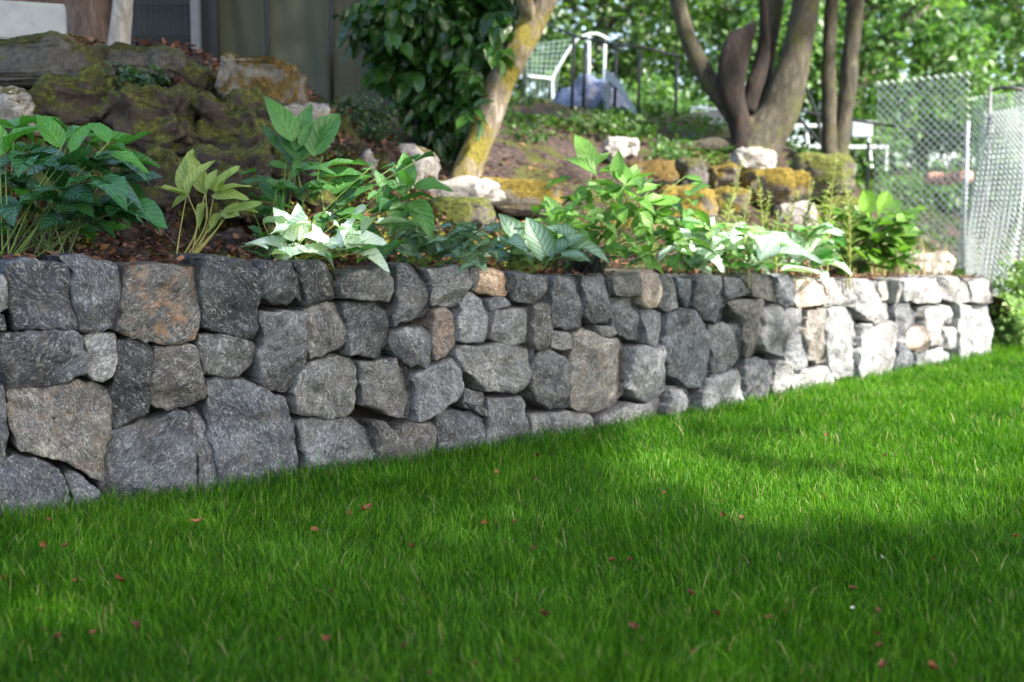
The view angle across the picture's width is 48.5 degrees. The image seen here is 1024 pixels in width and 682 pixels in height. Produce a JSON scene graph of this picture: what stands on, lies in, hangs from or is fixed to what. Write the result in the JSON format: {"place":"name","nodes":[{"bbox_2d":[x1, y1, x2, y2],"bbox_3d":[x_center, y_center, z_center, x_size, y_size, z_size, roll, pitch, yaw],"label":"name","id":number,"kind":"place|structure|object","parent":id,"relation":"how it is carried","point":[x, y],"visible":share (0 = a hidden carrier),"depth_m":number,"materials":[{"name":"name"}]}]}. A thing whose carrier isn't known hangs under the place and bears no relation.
{"place":"outdoors","nodes":[
{"label":"outdoors","id":0,"kind":"place"},
{"bbox_2d":[0,42,1023,345],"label":"terrace ground","id":1,"kind":"structure","parent":0,"point":[500,152],"depth_m":7.22,"materials":[{"name":"soil"}]},
{"bbox_2d":[0,85,41,135],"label":"rock","id":2,"kind":"object","parent":1,"relation":"on","point":[16,102],"visible":0.38,"depth_m":4.26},
{"bbox_2d":[7,0,65,6],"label":"garden tree","id":3,"kind":"object","parent":1,"relation":"on","point":[54,1],"visible":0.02,"depth_m":5.66,"materials":[{"name":"plant"}]},
{"bbox_2d":[0,30,114,89],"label":"rock","id":4,"kind":"object","parent":1,"relation":"on","point":[25,60],"visible":0.62,"depth_m":4.46,"materials":[{"name":"stone"}]},
{"bbox_2d":[0,0,66,39],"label":"concrete block","id":5,"kind":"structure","parent":4,"relation":"on","point":[19,18],"depth_m":4.53,"materials":[{"name":"concrete"}]},
{"bbox_2d":[0,114,148,256],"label":"green leaved plant","id":6,"kind":"object","parent":1,"relation":"on","point":[51,131],"visible":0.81,"depth_m":3.39,"materials":[{"name":"green plant"}]},
{"bbox_2d":[28,62,125,132],"bbox_3d":[-1.678,-0.922,4.543,0.451,0.341,0.572,0,5,0],"label":"rock","id":7,"kind":"object","parent":1,"relation":"on","point":[78,99],"visible":0.45,"depth_m":4.34,"materials":[{"name":"stone"}]},
{"bbox_2d":[18,136,136,213],"bbox_3d":[-1.581,-0.602,4.252,0.473,0.361,0.495,0,5,0],"label":"rock","id":8,"kind":"object","parent":1,"relation":"on","point":[41,175],"visible":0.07,"depth_m":4.06,"materials":[{"name":"stone"}]},
{"bbox_2d":[0,115,162,257],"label":"green leaved plant","id":9,"kind":"object","parent":1,"relation":"on","point":[122,139],"visible":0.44,"depth_m":3.63,"materials":[{"name":"green plant"}]},
{"bbox_2d":[0,145,167,259],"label":"dark leaved plant","id":10,"kind":"object","parent":1,"relation":"on","point":[118,188],"visible":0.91,"depth_m":3.39,"materials":[{"name":"green plant"}]},
{"bbox_2d":[66,0,133,45],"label":"garden tree","id":11,"kind":"object","parent":1,"relation":"on","point":[108,22],"visible":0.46,"depth_m":5.30,"materials":[{"name":"brown plant"}]},
{"bbox_2d":[94,41,190,84],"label":"rock","id":12,"kind":"object","parent":1,"relation":"on","point":[171,60],"visible":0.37,"depth_m":4.72,"materials":[{"name":"stone"}]},
{"bbox_2d":[102,76,199,156],"bbox_3d":[-1.398,-0.863,4.589,0.449,0.420,0.586,0,5,0],"label":"rock","id":13,"kind":"object","parent":1,"relation":"on","point":[165,117],"visible":0.61,"depth_m":4.38,"materials":[{"name":"stone"}]},
{"bbox_2d":[103,60,170,88],"bbox_3d":[-1.476,-1.020,4.458,0.187,0.145,0.256,5,7,43],"label":"fern patch","id":14,"kind":"object","parent":13,"relation":"on","point":[138,78],"visible":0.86,"depth_m":4.42,"materials":[{"name":"green plant"}]},
{"bbox_2d":[131,0,219,60],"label":"bar fence","id":15,"kind":"object","parent":1,"relation":"on","point":[194,22],"visible":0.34,"depth_m":7.14,"materials":[{"name":"black paint"}]},
{"bbox_2d":[135,143,222,227],"bbox_3d":[-1.282,-0.585,4.336,0.395,0.353,0.486,0,5,0],"label":"rock","id":16,"kind":"object","parent":1,"relation":"on","point":[168,161],"visible":0.34,"depth_m":4.15,"materials":[{"name":"stone"}]},
{"bbox_2d":[169,63,215,93],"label":"rock","id":17,"kind":"object","parent":1,"relation":"on","point":[192,74],"visible":0.52,"depth_m":4.80,"materials":[{"name":"stone"}]},
{"bbox_2d":[155,149,262,253],"bbox_3d":[-0.956,-0.427,3.653,0.324,0.394,0.160,0,5,4],"label":"peony plant","id":18,"kind":"object","parent":1,"relation":"on","point":[190,170],"visible":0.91,"depth_m":3.66,"materials":[{"name":"green plant"}]},
{"bbox_2d":[191,86,278,150],"bbox_3d":[-1.134,-0.871,4.753,0.455,0.340,0.550,0,5,0],"label":"rock","id":19,"kind":"object","parent":1,"relation":"on","point":[234,116],"visible":0.51,"depth_m":4.53,"materials":[{"name":"stone"}]},
{"bbox_2d":[195,140,275,225],"bbox_3d":[-1.068,-0.598,4.388,0.364,0.343,0.447,0,5,0],"label":"rock","id":20,"kind":"object","parent":1,"relation":"on","point":[259,157],"visible":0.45,"depth_m":4.25,"materials":[{"name":"stone"}]},
{"bbox_2d":[0,141,514,262],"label":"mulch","id":21,"kind":"object","parent":1,"relation":"on","point":[108,235],"visible":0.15,"depth_m":4.09,"materials":[{"name":"brown plant"}]},
{"bbox_2d":[1,32,560,273],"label":"moss tufts","id":22,"kind":"object","parent":1,"relation":"on","point":[354,201],"visible":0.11,"depth_m":4.87,"materials":[{"name":"plant"}]},
{"bbox_2d":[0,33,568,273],"bbox_3d":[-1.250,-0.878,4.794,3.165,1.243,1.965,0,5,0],"label":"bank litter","id":23,"kind":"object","parent":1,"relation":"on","point":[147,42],"visible":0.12,"depth_m":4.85,"materials":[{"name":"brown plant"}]},
{"bbox_2d":[270,148,337,221],"bbox_3d":[-0.940,-0.630,4.750,0.401,0.410,0.410,-1,5,-15],"label":"rock","id":24,"kind":"object","parent":1,"relation":"on","point":[328,196],"visible":0.26,"depth_m":4.61,"materials":[{"name":"stone"}]},
{"bbox_2d":[218,0,392,118],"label":"fabric screen","id":25,"kind":"object","parent":1,"relation":"on","point":[302,35],"visible":0.34,"depth_m":7.29,"materials":[{"name":"fabric"}]},
{"bbox_2d":[284,102,334,148],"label":"rock","id":26,"kind":"object","parent":1,"relation":"on","point":[319,110],"visible":0.19,"depth_m":4.79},
{"bbox_2d":[215,52,308,105],"bbox_3d":[-1.060,-1.105,4.874,0.373,0.233,0.360,0,5,0],"label":"rock","id":27,"kind":"object","parent":26,"relation":"on","point":[278,81],"visible":0.73,"depth_m":4.72,"materials":[{"name":"stone"}]},
{"bbox_2d":[250,230,376,261],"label":"green leaved plant","id":28,"kind":"object","parent":1,"relation":"on","point":[366,247],"visible":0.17,"depth_m":3.85,"materials":[{"name":"green plant"}]},
{"bbox_2d":[239,203,410,274],"bbox_3d":[-0.662,-0.344,3.830,0.546,0.243,0.372,2,6,21],"label":"broad leaved plant","id":29,"kind":"object","parent":1,"relation":"on","point":[295,225],"visible":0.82,"depth_m":3.80,"materials":[{"name":"green plant"}]},
{"bbox_2d":[330,141,358,164],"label":"leaved shrub","id":30,"kind":"object","parent":1,"relation":"on","point":[337,151],"visible":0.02,"depth_m":5.38,"materials":[{"name":"green plant"}]},
{"bbox_2d":[239,96,453,258],"bbox_3d":[-0.586,-0.552,3.959,0.767,0.595,0.394,0,5,0],"label":"hydrangea","id":31,"kind":"object","parent":1,"relation":"on","point":[301,137],"visible":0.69,"depth_m":3.95,"materials":[{"name":"green plant"}]},
{"bbox_2d":[324,87,404,148],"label":"leaved shrub","id":32,"kind":"object","parent":1,"relation":"on","point":[364,126],"visible":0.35,"depth_m":5.72,"materials":[{"name":"green plant"}]},
{"bbox_2d":[359,149,379,182],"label":"rock","id":33,"kind":"object","parent":1,"relation":"on","point":[366,156],"visible":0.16,"depth_m":5.41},
{"bbox_2d":[398,143,440,179],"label":"rock","id":34,"kind":"object","parent":1,"relation":"on","point":[426,167],"visible":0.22,"depth_m":5.68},
{"bbox_2d":[332,0,520,163],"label":"leafy bush","id":35,"kind":"object","parent":1,"relation":"on","point":[431,65],"visible":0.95,"depth_m":6.25,"materials":[{"name":"green plant"}]},
{"bbox_2d":[376,222,501,273],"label":"silver leaved plant","id":36,"kind":"object","parent":1,"relation":"on","point":[458,240],"visible":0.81,"depth_m":4.13,"materials":[{"name":"green plant"}]},
{"bbox_2d":[412,175,505,205],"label":"rock","id":37,"kind":"object","parent":1,"relation":"on","point":[474,187],"visible":0.39,"depth_m":5.57,"materials":[{"name":"stone"}]},
{"bbox_2d":[427,195,495,232],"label":"rock","id":38,"kind":"object","parent":1,"relation":"on","point":[459,210],"visible":0.57,"depth_m":5.21,"materials":[{"name":"stone"}]},
{"bbox_2d":[0,40,929,282],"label":"leaf litter","id":39,"kind":"object","parent":1,"relation":"on","point":[112,251],"visible":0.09,"depth_m":4.77,"materials":[{"name":"plant"}]},
{"bbox_2d":[2,250,987,278],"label":"leaf litter","id":40,"kind":"object","parent":1,"relation":"on","point":[181,257],"visible":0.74,"depth_m":4.29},
{"bbox_2d":[449,0,557,178],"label":"leaning tree","id":41,"kind":"object","parent":1,"relation":"on","point":[530,26],"visible":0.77,"depth_m":6.14,"materials":[{"name":"brown plant"}]},
{"bbox_2d":[479,176,563,217],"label":"rock","id":42,"kind":"object","parent":1,"relation":"on","point":[522,196],"visible":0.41,"depth_m":5.83,"materials":[{"name":"stone"}]},
{"bbox_2d":[498,118,555,143],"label":"ground shrub","id":43,"kind":"object","parent":1,"relation":"on","point":[523,134],"visible":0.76,"depth_m":8.20,"materials":[{"name":"green plant"}]},
{"bbox_2d":[509,87,561,106],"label":"ground shrub","id":44,"kind":"object","parent":1,"relation":"on","point":[528,101],"visible":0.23,"depth_m":10.10,"materials":[{"name":"green plant"}]},
{"bbox_2d":[484,213,608,273],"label":"round leaved plant","id":45,"kind":"object","parent":1,"relation":"on","point":[532,242],"visible":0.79,"depth_m":4.49,"materials":[{"name":"plant"}]},
{"bbox_2d":[512,0,595,97],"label":"background tree","id":46,"kind":"object","parent":1,"relation":"on","point":[543,39],"depth_m":15.29,"materials":[{"name":"green plant"}]},
{"bbox_2d":[505,195,603,269],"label":"green leaved plant","id":47,"kind":"object","parent":1,"relation":"on","point":[556,213],"visible":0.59,"depth_m":4.66,"materials":[{"name":"green plant"}]},
{"bbox_2d":[527,32,608,99],"bbox_3d":[0.551,-2.676,11.203,0.811,0.712,0.030,0,5,0],"label":"tube frame","id":48,"kind":"object","parent":1,"relation":"on","point":[551,79],"visible":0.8,"depth_m":11.19,"materials":[{"name":"white paint"}]},
{"bbox_2d":[512,8,633,98],"bbox_3d":[0.491,-3.115,12.773,1.500,1.175,1.801,-2,6,-21],"label":"background bush","id":49,"kind":"object","parent":1,"relation":"on","point":[564,78],"visible":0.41,"depth_m":12.56,"materials":[{"name":"green plant"}]},
{"bbox_2d":[552,74,628,108],"bbox_3d":[0.737,-2.189,10.769,0.915,0.654,0.825,0,5,0],"label":"covered pile","id":50,"kind":"object","parent":1,"relation":"on","point":[594,92],"visible":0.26,"depth_m":10.51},
{"bbox_2d":[560,246,622,274],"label":"black mondo grass","id":51,"kind":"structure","parent":1,"relation":"on","point":[579,267],"depth_m":4.69,"materials":[{"name":"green plant"}]},
{"bbox_2d":[526,105,665,141],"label":"ground shrub","id":52,"kind":"object","parent":1,"relation":"on","point":[614,121],"visible":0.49,"depth_m":8.80,"materials":[{"name":"green plant"}]},
{"bbox_2d":[521,22,679,115],"bbox_3d":[0.647,-2.393,10.298,1.662,1.214,0.606,4,7,38],"label":"black post fence","id":53,"kind":"object","parent":1,"relation":"on","point":[617,45],"visible":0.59,"depth_m":10.02,"materials":[{"name":"metal"}]},
{"bbox_2d":[603,68,636,113],"bbox_3d":[1.064,-2.043,10.066,0.876,0.728,0.380,5,7,43],"label":"play slide","id":54,"kind":"object","parent":1,"relation":"on","point":[612,80],"visible":0.52,"depth_m":9.98,"materials":[{"name":"blue plastic"}]},
{"bbox_2d":[601,136,639,161],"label":"rock","id":55,"kind":"object","parent":1,"relation":"on","point":[628,148],"visible":0.87,"depth_m":8.12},
{"bbox_2d":[544,134,715,273],"bbox_3d":[0.507,-0.590,4.938,0.780,0.633,0.485,0,5,0],"label":"hydrangea","id":56,"kind":"object","parent":1,"relation":"on","point":[589,157],"visible":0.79,"depth_m":4.92,"materials":[{"name":"green plant"}]},
{"bbox_2d":[516,0,746,106],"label":"background tree","id":57,"kind":"object","parent":1,"relation":"on","point":[606,17],"visible":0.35,"depth_m":13.54,"materials":[{"name":"green plant"}]},
{"bbox_2d":[532,0,742,105],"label":"background tree","id":58,"kind":"object","parent":1,"relation":"on","point":[628,35],"visible":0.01,"depth_m":19.50,"materials":[{"name":"green plant"}]},
{"bbox_2d":[625,157,679,187],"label":"rock","id":59,"kind":"object","parent":1,"relation":"on","point":[667,172],"visible":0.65,"depth_m":7.47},
{"bbox_2d":[620,72,711,113],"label":"background bush","id":60,"kind":"object","parent":1,"relation":"on","point":[653,96],"visible":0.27,"depth_m":12.11,"materials":[{"name":"green plant"}]},
{"bbox_2d":[643,137,696,161],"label":"ground shrub","id":61,"kind":"object","parent":1,"relation":"on","point":[672,153],"visible":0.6,"depth_m":8.15,"materials":[{"name":"green plant"}]},
{"bbox_2d":[653,184,718,225],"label":"rock","id":62,"kind":"object","parent":1,"relation":"on","point":[708,205],"visible":0.42,"depth_m":7.00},
{"bbox_2d":[623,208,758,271],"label":"green leaved plant","id":63,"kind":"object","parent":1,"relation":"on","point":[689,221],"visible":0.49,"depth_m":5.32,"materials":[{"name":"green plant"}]},
{"bbox_2d":[674,156,708,187],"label":"rock","id":64,"kind":"object","parent":1,"relation":"on","point":[684,166],"visible":0.66,"depth_m":7.52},
{"bbox_2d":[658,217,747,273],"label":"pale leaved plant","id":65,"kind":"object","parent":1,"relation":"on","point":[702,256],"visible":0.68,"depth_m":5.24,"materials":[{"name":"green plant"}]},
{"bbox_2d":[651,208,756,288],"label":"feathery weed","id":66,"kind":"object","parent":1,"relation":"on","point":[748,260],"visible":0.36,"depth_m":5.37,"materials":[{"name":"green plant"}]},
{"bbox_2d":[689,106,726,126],"bbox_3d":[1.821,-1.832,10.276,0.388,0.614,0.427,0,5,0],"label":"garden chair","id":67,"kind":"object","parent":1,"relation":"on","point":[714,113],"visible":0.19,"depth_m":10.44,"materials":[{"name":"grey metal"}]},
{"bbox_2d":[393,88,1023,296],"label":"ground cover","id":68,"kind":"object","parent":1,"relation":"on","point":[652,111],"visible":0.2,"depth_m":9.73,"materials":[{"name":"green plant"}]},
{"bbox_2d":[592,0,845,142],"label":"background tree","id":69,"kind":"object","parent":1,"relation":"on","point":[712,59],"visible":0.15,"depth_m":15.74,"materials":[{"name":"green plant"}]},
{"bbox_2d":[707,162,739,187],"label":"rock","id":70,"kind":"object","parent":1,"relation":"on","point":[722,175],"visible":0.65,"depth_m":7.72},
{"bbox_2d":[714,185,751,216],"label":"rock","id":71,"kind":"object","parent":1,"relation":"on","point":[740,195],"visible":0.52,"depth_m":7.41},
{"bbox_2d":[667,0,819,166],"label":"forked tree","id":72,"kind":"object","parent":1,"relation":"on","point":[763,107],"visible":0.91,"depth_m":8.82,"materials":[{"name":"brown plant"}]},
{"bbox_2d":[716,160,785,272],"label":"feathery weed","id":73,"kind":"object","parent":1,"relation":"on","point":[764,223],"visible":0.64,"depth_m":5.76,"materials":[{"name":"green plant"}]},
{"bbox_2d":[739,167,795,205],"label":"rock","id":74,"kind":"object","parent":1,"relation":"on","point":[779,183],"visible":0.86,"depth_m":7.71,"materials":[{"name":"stone"}]},
{"bbox_2d":[730,146,776,172],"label":"rock","id":75,"kind":"object","parent":74,"relation":"on","point":[755,157],"visible":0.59,"depth_m":7.89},
{"bbox_2d":[698,218,845,273],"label":"green leaved plant","id":76,"kind":"object","parent":1,"relation":"on","point":[824,253],"visible":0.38,"depth_m":5.77,"materials":[{"name":"green plant"}]},
{"bbox_2d":[727,222,825,274],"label":"pale leaved plant","id":77,"kind":"object","parent":1,"relation":"on","point":[772,244],"visible":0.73,"depth_m":5.46,"materials":[{"name":"green plant"}]},
{"bbox_2d":[714,1,869,103],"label":"background bush","id":78,"kind":"object","parent":1,"relation":"on","point":[811,85],"visible":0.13,"depth_m":12.28,"materials":[{"name":"green plant"}]},
{"bbox_2d":[771,200,817,226],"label":"rock","id":79,"kind":"object","parent":1,"relation":"on","point":[782,207],"visible":0.41,"depth_m":7.73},
{"bbox_2d":[791,170,811,201],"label":"rock","id":80,"kind":"object","parent":79,"relation":"on","point":[802,179],"visible":0.45,"depth_m":7.76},
{"bbox_2d":[764,222,852,278],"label":"pale leaved plant","id":81,"kind":"object","parent":1,"relation":"on","point":[813,243],"visible":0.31,"depth_m":5.92,"materials":[{"name":"green plant"}]},
{"bbox_2d":[772,152,864,289],"bbox_3d":[1.637,-0.641,6.077,0.506,0.734,0.156,2,5,17],"label":"feathery weed","id":82,"kind":"object","parent":1,"relation":"on","point":[848,227],"visible":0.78,"depth_m":6.05,"materials":[{"name":"green plant"}]},
{"bbox_2d":[790,151,855,199],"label":"rock","id":83,"kind":"object","parent":1,"relation":"on","point":[818,165],"visible":0.7,"depth_m":8.25,"materials":[{"name":"stone"}]},
{"bbox_2d":[794,120,888,170],"bbox_3d":[2.988,-1.820,10.613,0.923,0.492,0.620,0,5,0],"label":"garden table","id":84,"kind":"object","parent":1,"relation":"on","point":[861,130],"visible":0.35,"depth_m":10.68,"materials":[{"name":"white paint"}]},
{"bbox_2d":[818,194,865,223],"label":"rock","id":85,"kind":"object","parent":1,"relation":"on","point":[839,203],"visible":0.18,"depth_m":8.22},
{"bbox_2d":[821,0,863,155],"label":"twin stem tree","id":86,"kind":"object","parent":1,"relation":"on","point":[836,125],"visible":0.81,"depth_m":9.02,"materials":[{"name":"brown plant"}]},
{"bbox_2d":[806,242,901,277],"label":"dry grass clump","id":87,"kind":"object","parent":1,"relation":"on","point":[884,271],"visible":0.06,"depth_m":6.95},
{"bbox_2d":[802,105,920,183],"bbox_3d":[3.950,-2.208,12.954,1.189,0.952,1.788,0,5,0],"label":"background bush","id":88,"kind":"object","parent":1,"relation":"on","point":[860,141],"visible":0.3,"depth_m":12.49,"materials":[{"name":"green plant"}]},
{"bbox_2d":[850,149,872,183],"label":"ground shrub","id":89,"kind":"object","parent":1,"relation":"on","point":[858,166],"visible":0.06,"depth_m":9.88,"materials":[{"name":"green plant"}]},
{"bbox_2d":[713,0,1011,176],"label":"background tree","id":90,"kind":"object","parent":1,"relation":"on","point":[876,50],"visible":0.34,"depth_m":12.77,"materials":[{"name":"green plant"}]},
{"bbox_2d":[818,190,928,278],"bbox_3d":[2.062,-0.605,6.551,0.685,0.525,0.495,0,5,0],"label":"leathery bush","id":91,"kind":"object","parent":1,"relation":"on","point":[902,236],"visible":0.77,"depth_m":6.50,"materials":[{"name":"green plant"}]},
{"bbox_2d":[736,0,1023,172],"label":"background tree","id":92,"kind":"object","parent":1,"relation":"on","point":[1012,52],"visible":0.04,"depth_m":15.61,"materials":[{"name":"green plant"}]},
{"bbox_2d":[798,85,965,151],"bbox_3d":[3.093,-1.957,9.762,1.642,0.738,0.026,0,5,0],"label":"black pole stand","id":93,"kind":"object","parent":1,"relation":"on","point":[806,126],"visible":0.5,"depth_m":9.76,"materials":[{"name":"paint"}]},
{"bbox_2d":[884,235,950,275],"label":"dry grass clump","id":94,"kind":"object","parent":1,"relation":"on","point":[923,263],"visible":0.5,"depth_m":7.41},
{"bbox_2d":[865,71,970,277],"bbox_3d":[3.428,-1.307,9.642,0.894,1.843,0.088,5,7,44],"label":"chain link fence","id":95,"kind":"object","parent":1,"relation":"on","point":[967,128],"visible":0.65,"depth_m":9.56,"materials":[{"name":"metal"}]},
{"bbox_2d":[898,250,955,275],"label":"rock","id":96,"kind":"object","parent":1,"relation":"on","point":[939,262],"visible":0.32,"depth_m":8.39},
{"bbox_2d":[864,156,993,217],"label":"background bush","id":97,"kind":"object","parent":1,"relation":"on","point":[935,195],"visible":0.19,"depth_m":11.93,"materials":[{"name":"green plant"}]},
{"bbox_2d":[866,0,1022,166],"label":"background tree","id":98,"kind":"object","parent":1,"relation":"on","point":[918,161],"depth_m":20.74,"materials":[{"name":"green plant"}]},
{"bbox_2d":[923,170,973,184],"bbox_3d":[4.317,-1.615,11.283,0.208,0.127,0.499,-4,7,-38],"label":"brick edging","id":99,"kind":"object","parent":1,"relation":"on","point":[948,175],"visible":0.54,"depth_m":11.20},
{"bbox_2d":[893,56,1023,187],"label":"background bush","id":100,"kind":"object","parent":1,"relation":"on","point":[980,87],"visible":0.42,"depth_m":13.09,"materials":[{"name":"green plant"}]},
{"bbox_2d":[896,0,1023,169],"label":"background tree","id":101,"kind":"object","parent":1,"relation":"on","point":[1006,23],"visible":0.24,"depth_m":14.62,"materials":[{"name":"green plant"}]},
{"bbox_2d":[944,114,1023,237],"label":"background bush","id":102,"kind":"object","parent":1,"relation":"on","point":[972,164],"visible":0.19,"depth_m":11.89,"materials":[{"name":"green plant"}]},
{"bbox_2d":[956,85,1023,295],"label":"sagging wire fence","id":103,"kind":"object","parent":1,"relation":"on","point":[985,263],"visible":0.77,"depth_m":8.76,"materials":[{"name":"grey metal"}]},
{"bbox_2d":[0,341,1023,681],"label":"lawn ground","id":104,"kind":"structure","parent":0,"point":[556,574],"depth_m":2.63,"materials":[{"name":"plant"}]},
{"bbox_2d":[0,253,993,521],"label":"stone wall","id":105,"kind":"structure","parent":104,"relation":"on","point":[134,377],"depth_m":3.87,"materials":[{"name":"stone"}]},
{"bbox_2d":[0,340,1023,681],"bbox_3d":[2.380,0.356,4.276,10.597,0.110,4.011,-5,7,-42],"label":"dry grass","id":106,"kind":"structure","parent":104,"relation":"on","point":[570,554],"depth_m":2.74,"materials":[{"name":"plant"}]},
{"bbox_2d":[988,290,1023,348],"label":"pale green shrub","id":107,"kind":"object","parent":104,"relation":"on","point":[1005,330],"visible":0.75,"depth_m":7.81,"materials":[{"name":"green plant"}]},
{"bbox_2d":[990,255,1023,304],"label":"pale green shrub","id":108,"kind":"object","parent":104,"relation":"on","point":[1014,283],"visible":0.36,"depth_m":8.15,"materials":[{"name":"green plant"}]},
{"bbox_2d":[516,0,1023,167],"label":"sky","id":109,"kind":"structure","parent":0,"point":[953,154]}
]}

